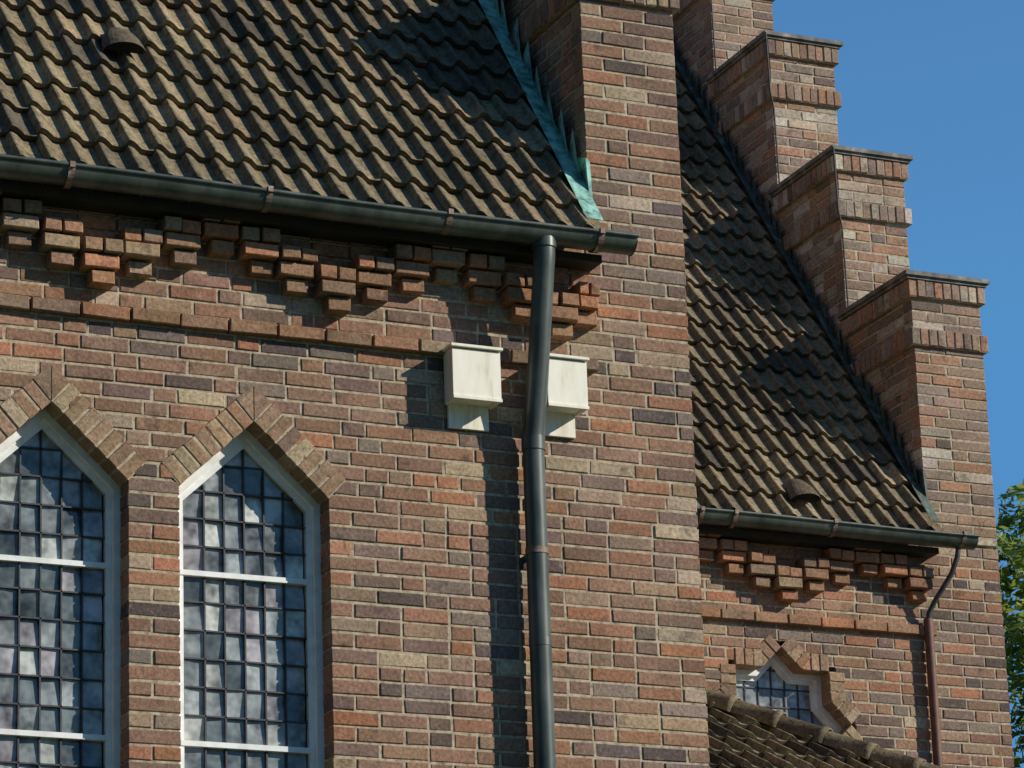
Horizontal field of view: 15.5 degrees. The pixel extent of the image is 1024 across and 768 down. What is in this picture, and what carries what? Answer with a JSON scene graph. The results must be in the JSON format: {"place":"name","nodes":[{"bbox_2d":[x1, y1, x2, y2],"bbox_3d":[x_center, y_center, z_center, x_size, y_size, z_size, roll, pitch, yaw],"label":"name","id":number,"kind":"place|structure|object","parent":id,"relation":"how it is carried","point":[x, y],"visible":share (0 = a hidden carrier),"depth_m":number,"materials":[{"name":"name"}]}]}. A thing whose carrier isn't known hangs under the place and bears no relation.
{"place":"outdoors","nodes":[
{"label":"outdoors","id":0,"kind":"place"},
{"bbox_2d":[696,510,978,549],"bbox_3d":[1.066,0.869,24.710,4.560,0.088,0.152,6,-20,-23],"label":"gutter","id":1,"kind":"object","parent":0,"point":[826,529],"visible":0.43,"depth_m":25.15,"materials":[{"name":"metal"}]},
{"bbox_2d":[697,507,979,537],"bbox_3d":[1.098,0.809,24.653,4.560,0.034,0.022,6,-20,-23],"label":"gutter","id":2,"kind":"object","parent":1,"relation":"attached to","point":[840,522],"visible":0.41,"depth_m":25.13,"materials":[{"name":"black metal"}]},
{"bbox_2d":[772,0,1023,767],"label":"sky","id":3,"kind":"structure","parent":0,"point":[939,83],"materials":[{"name":"blue"}]},
{"label":"ground","id":4,"kind":"structure","parent":0,"visible":0},
{"bbox_2d":[0,183,708,767],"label":"wall mortar","id":5,"kind":"object","parent":4,"relation":"on","point":[422,533],"depth_m":18.55,"materials":[{"name":"grey concrete"}]},
{"bbox_2d":[0,408,121,767],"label":"window frame","id":6,"kind":"object","parent":5,"relation":"attached to","point":[72,449],"visible":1,"depth_m":17.90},
{"bbox_2d":[0,431,102,767],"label":"window glass","id":7,"kind":"object","parent":6,"relation":"in","point":[71,610],"visible":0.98,"depth_m":17.79,"materials":[{"name":"grey glass"}]},
{"bbox_2d":[0,430,104,767],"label":"window lead","id":8,"kind":"object","parent":7,"relation":"attached to","point":[81,650],"depth_m":17.78,"materials":[{"name":"black metal"}]},
{"bbox_2d":[178,428,325,767],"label":"window frame","id":9,"kind":"object","parent":5,"relation":"attached to","point":[275,471],"visible":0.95,"depth_m":18.27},
{"bbox_2d":[183,450,305,767],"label":"window glass","id":10,"kind":"object","parent":9,"relation":"in","point":[193,641],"visible":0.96,"depth_m":18.18,"materials":[{"name":"glass"}]},
{"bbox_2d":[183,450,307,767],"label":"window lead","id":11,"kind":"object","parent":10,"relation":"attached to","point":[243,495],"depth_m":18.18,"materials":[{"name":"black metal"}]},
{"bbox_2d":[0,178,709,767],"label":"wall bricks","id":12,"kind":"object","parent":4,"relation":"on","point":[296,266],"depth_m":18.53,"materials":[{"name":"brown brick"}]},
{"bbox_2d":[442,342,502,431],"bbox_3d":[-0.200,0.018,18.806,0.283,0.401,0.158,6,-20,-23],"label":"nest box","id":13,"kind":"object","parent":12,"relation":"attached to","point":[472,383],"visible":1,"depth_m":18.78,"materials":[{"name":"paint"}]},
{"bbox_2d":[522,245,555,767],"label":"downpipe","id":14,"kind":"object","parent":12,"relation":"attached to","point":[541,678],"visible":1,"depth_m":18.68,"materials":[{"name":"metal"}]},
{"bbox_2d":[521,434,544,451],"bbox_3d":[0.107,0.301,18.834,0.120,0.073,0.121,6,-20,-23],"label":"downpipe collar","id":15,"kind":"object","parent":14,"relation":"attached to","point":[533,441],"visible":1,"depth_m":18.79,"materials":[{"name":"metal"}]},
{"bbox_2d":[525,546,548,555],"bbox_3d":[0.125,0.834,18.662,0.118,0.030,0.118,6,-20,-23],"label":"downpipe strap","id":16,"kind":"object","parent":14,"relation":"attached to","point":[530,549],"visible":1,"depth_m":18.61,"materials":[{"name":"metal"}]},
{"bbox_2d":[529,636,551,646],"bbox_3d":[0.140,1.276,18.519,0.115,0.040,0.115,6,-20,-23],"label":"downpipe collar","id":17,"kind":"object","parent":14,"relation":"attached to","point":[540,640],"visible":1,"depth_m":18.47,"materials":[{"name":"metal"}]},
{"bbox_2d":[532,235,555,249],"bbox_3d":[0.162,-0.710,19.029,0.124,0.050,0.124,6,-20,-23],"label":"downpipe collar top","id":18,"kind":"object","parent":14,"relation":"attached to","point":[547,240],"visible":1,"depth_m":18.98,"materials":[{"name":"metal"}]},
{"bbox_2d":[545,353,588,438],"bbox_3d":[0.256,0.062,19.007,0.243,0.391,0.158,6,-20,-23],"label":"nest box","id":19,"kind":"object","parent":12,"relation":"attached to","point":[567,398],"visible":0.92,"depth_m":18.99,"materials":[{"name":"paint"}]},
{"bbox_2d":[102,0,683,767],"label":"brick wall","id":20,"kind":"structure","parent":4,"relation":"on","point":[624,102],"depth_m":19.85,"materials":[{"name":"brick"}]},
{"bbox_2d":[498,0,684,257],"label":"gable bricks","id":21,"kind":"object","parent":20,"relation":"on","point":[537,19],"visible":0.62,"depth_m":19.81,"materials":[{"name":"brown brick"}]},
{"bbox_2d":[673,0,996,548],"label":"stepped gable","id":22,"kind":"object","parent":4,"relation":"on","point":[987,543],"visible":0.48,"depth_m":27.45,"materials":[{"name":"brick"}]},
{"bbox_2d":[672,0,996,538],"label":"gable bricks","id":23,"kind":"object","parent":22,"relation":"attached to","point":[871,357],"visible":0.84,"depth_m":27.46,"materials":[{"name":"brown brick"}]},
{"bbox_2d":[674,42,939,520],"bbox_3d":[1.757,-1.659,28.870,0.104,7.018,5.050,6,-20,-23],"label":"flashing","id":24,"kind":"object","parent":23,"relation":"attached to","point":[917,479],"visible":0.91,"depth_m":27.47,"materials":[{"name":"grey metal"}]},
{"bbox_2d":[705,30,989,320],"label":"gable copings","id":25,"kind":"object","parent":22,"relation":"attached to","point":[797,175],"visible":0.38,"depth_m":27.64,"materials":[{"name":"grey metal"}]},
{"bbox_2d":[710,0,716,69],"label":"lightning wire","id":26,"kind":"object","parent":25,"relation":"attached to","point":[713,35],"visible":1,"depth_m":29.60,"materials":[{"name":"grey metal"}]},
{"bbox_2d":[765,32,779,182],"bbox_3d":[1.975,-2.083,28.483,0.020,1.240,0.100,-12,-20,28],"label":"lightning wire","id":27,"kind":"object","parent":25,"relation":"attached to","point":[773,107],"visible":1,"depth_m":28.51,"materials":[{"name":"grey metal"}]},
{"bbox_2d":[832,147,848,306],"bbox_3d":[2.388,-1.133,27.303,0.020,1.240,0.100,-12,-20,28],"label":"lightning wire","id":28,"kind":"object","parent":25,"relation":"attached to","point":[841,227],"visible":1,"depth_m":27.33,"materials":[{"name":"grey metal"}]},
{"bbox_2d":[698,524,1013,767],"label":"wall bricks","id":29,"kind":"object","parent":4,"relation":"on","point":[779,573],"depth_m":25.30,"materials":[{"name":"brown brick"}]},
{"bbox_2d":[708,713,853,767],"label":"annex roof deck","id":30,"kind":"structure","parent":29,"relation":"attached to","point":[770,738],"depth_m":24.09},
{"bbox_2d":[735,654,842,732],"bbox_3d":[1.749,2.270,25.014,1.030,1.030,0.060,6,-20,-23],"label":"star window frame","id":31,"kind":"object","parent":29,"relation":"attached to","point":[823,716],"visible":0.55,"depth_m":25.17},
{"bbox_2d":[736,668,822,725],"bbox_3d":[1.739,2.278,25.035,1.000,1.000,0.004,6,-20,-23],"label":"star window glass","id":32,"kind":"object","parent":31,"relation":"in","point":[777,695],"visible":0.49,"depth_m":25.13,"materials":[{"name":"glass"}]},
{"bbox_2d":[736,666,822,723],"bbox_3d":[1.740,2.301,25.026,1.000,0.950,0.014,6,-20,-23],"label":"star window lead","id":33,"kind":"object","parent":32,"relation":"attached to","point":[771,689],"visible":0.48,"depth_m":25.12,"materials":[{"name":"black metal"}]},
{"bbox_2d":[706,702,893,767],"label":"annex roof tiles","id":34,"kind":"object","parent":29,"relation":"attached to","point":[775,753],"visible":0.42,"depth_m":23.83,"materials":[{"name":"brown tile"}]},
{"bbox_2d":[705,688,943,767],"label":"annex hip tiles","id":35,"kind":"object","parent":34,"relation":"on","point":[824,735],"visible":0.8,"depth_m":24.12,"materials":[{"name":"brown tile"}]},
{"bbox_2d":[923,618,942,766],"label":"downpipe","id":36,"kind":"object","parent":29,"relation":"attached to","point":[933,693],"visible":1,"depth_m":25.34,"materials":[{"name":"grey metal"}]},
{"bbox_2d":[926,548,960,617],"bbox_3d":[2.931,1.371,25.531,0.044,0.515,0.288,30,-37,-59],"label":"downspout","id":37,"kind":"object","parent":29,"relation":"attached to","point":[944,585],"visible":1,"depth_m":25.51,"materials":[{"name":"black metal"}]},
{"bbox_2d":[700,524,1012,767],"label":"wall mortar","id":38,"kind":"object","parent":4,"relation":"on","point":[779,642],"depth_m":25.39,"materials":[{"name":"grey concrete"}]},
{"bbox_2d":[993,478,1023,767],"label":"deciduous tree","id":39,"kind":"object","parent":4,"relation":"on","point":[1014,632],"visible":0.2,"depth_m":49.59,"materials":[{"name":"green plant"}]},
{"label":"rear walls","id":40,"kind":"object","parent":4,"relation":"on","visible":0},
{"bbox_2d":[0,0,929,529],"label":"roof","id":41,"kind":"structure","parent":40,"relation":"attached to","point":[510,170],"depth_m":20.52,"materials":[{"name":"ceramic"}]},
{"bbox_2d":[0,0,605,229],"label":"roof tiles","id":42,"kind":"object","parent":41,"relation":"on","point":[153,118],"visible":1,"depth_m":19.29,"materials":[{"name":"ceramic"}]},
{"bbox_2d":[101,27,145,55],"bbox_3d":[-1.991,-1.769,19.171,0.230,0.210,0.233,6,-20,-23],"label":"roof vent","id":43,"kind":"object","parent":42,"relation":"on","point":[119,39],"visible":1,"depth_m":19.11,"materials":[{"name":"ceramic"}]},
{"bbox_2d":[478,0,602,219],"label":"copper flashing","id":44,"kind":"object","parent":42,"relation":"attached to","point":[577,171],"visible":1,"depth_m":19.98,"materials":[{"name":"teal metal"}]},
{"bbox_2d":[675,64,942,530],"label":"roof tiles","id":45,"kind":"object","parent":41,"relation":"on","point":[826,452],"visible":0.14,"depth_m":26.49,"materials":[{"name":"ceramic"}]},
{"bbox_2d":[787,478,820,502],"bbox_3d":[1.958,0.702,25.346,0.230,0.210,0.233,6,-20,-23],"label":"roof vent","id":46,"kind":"object","parent":45,"relation":"attached to","point":[799,489],"visible":1,"depth_m":25.29,"materials":[{"name":"ceramic"}]},
{"bbox_2d":[0,181,938,558],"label":"eaves soffit boards","id":47,"kind":"object","parent":40,"relation":"attached to","point":[260,221],"visible":0.53,"depth_m":18.76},
{"bbox_2d":[60,161,605,253],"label":"gutter brackets","id":48,"kind":"object","parent":47,"relation":"attached to","point":[71,174],"visible":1,"depth_m":18.41,"materials":[{"name":"grey metal"}]},
{"bbox_2d":[0,154,638,255],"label":"gutter","id":49,"kind":"object","parent":48,"relation":"attached to","point":[253,200],"visible":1,"depth_m":18.48,"materials":[{"name":"metal"}]},
{"bbox_2d":[698,506,967,548],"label":"gutter brackets","id":50,"kind":"object","parent":47,"relation":"on","point":[735,520],"visible":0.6,"depth_m":24.86,"materials":[{"name":"black metal"}]}
]}

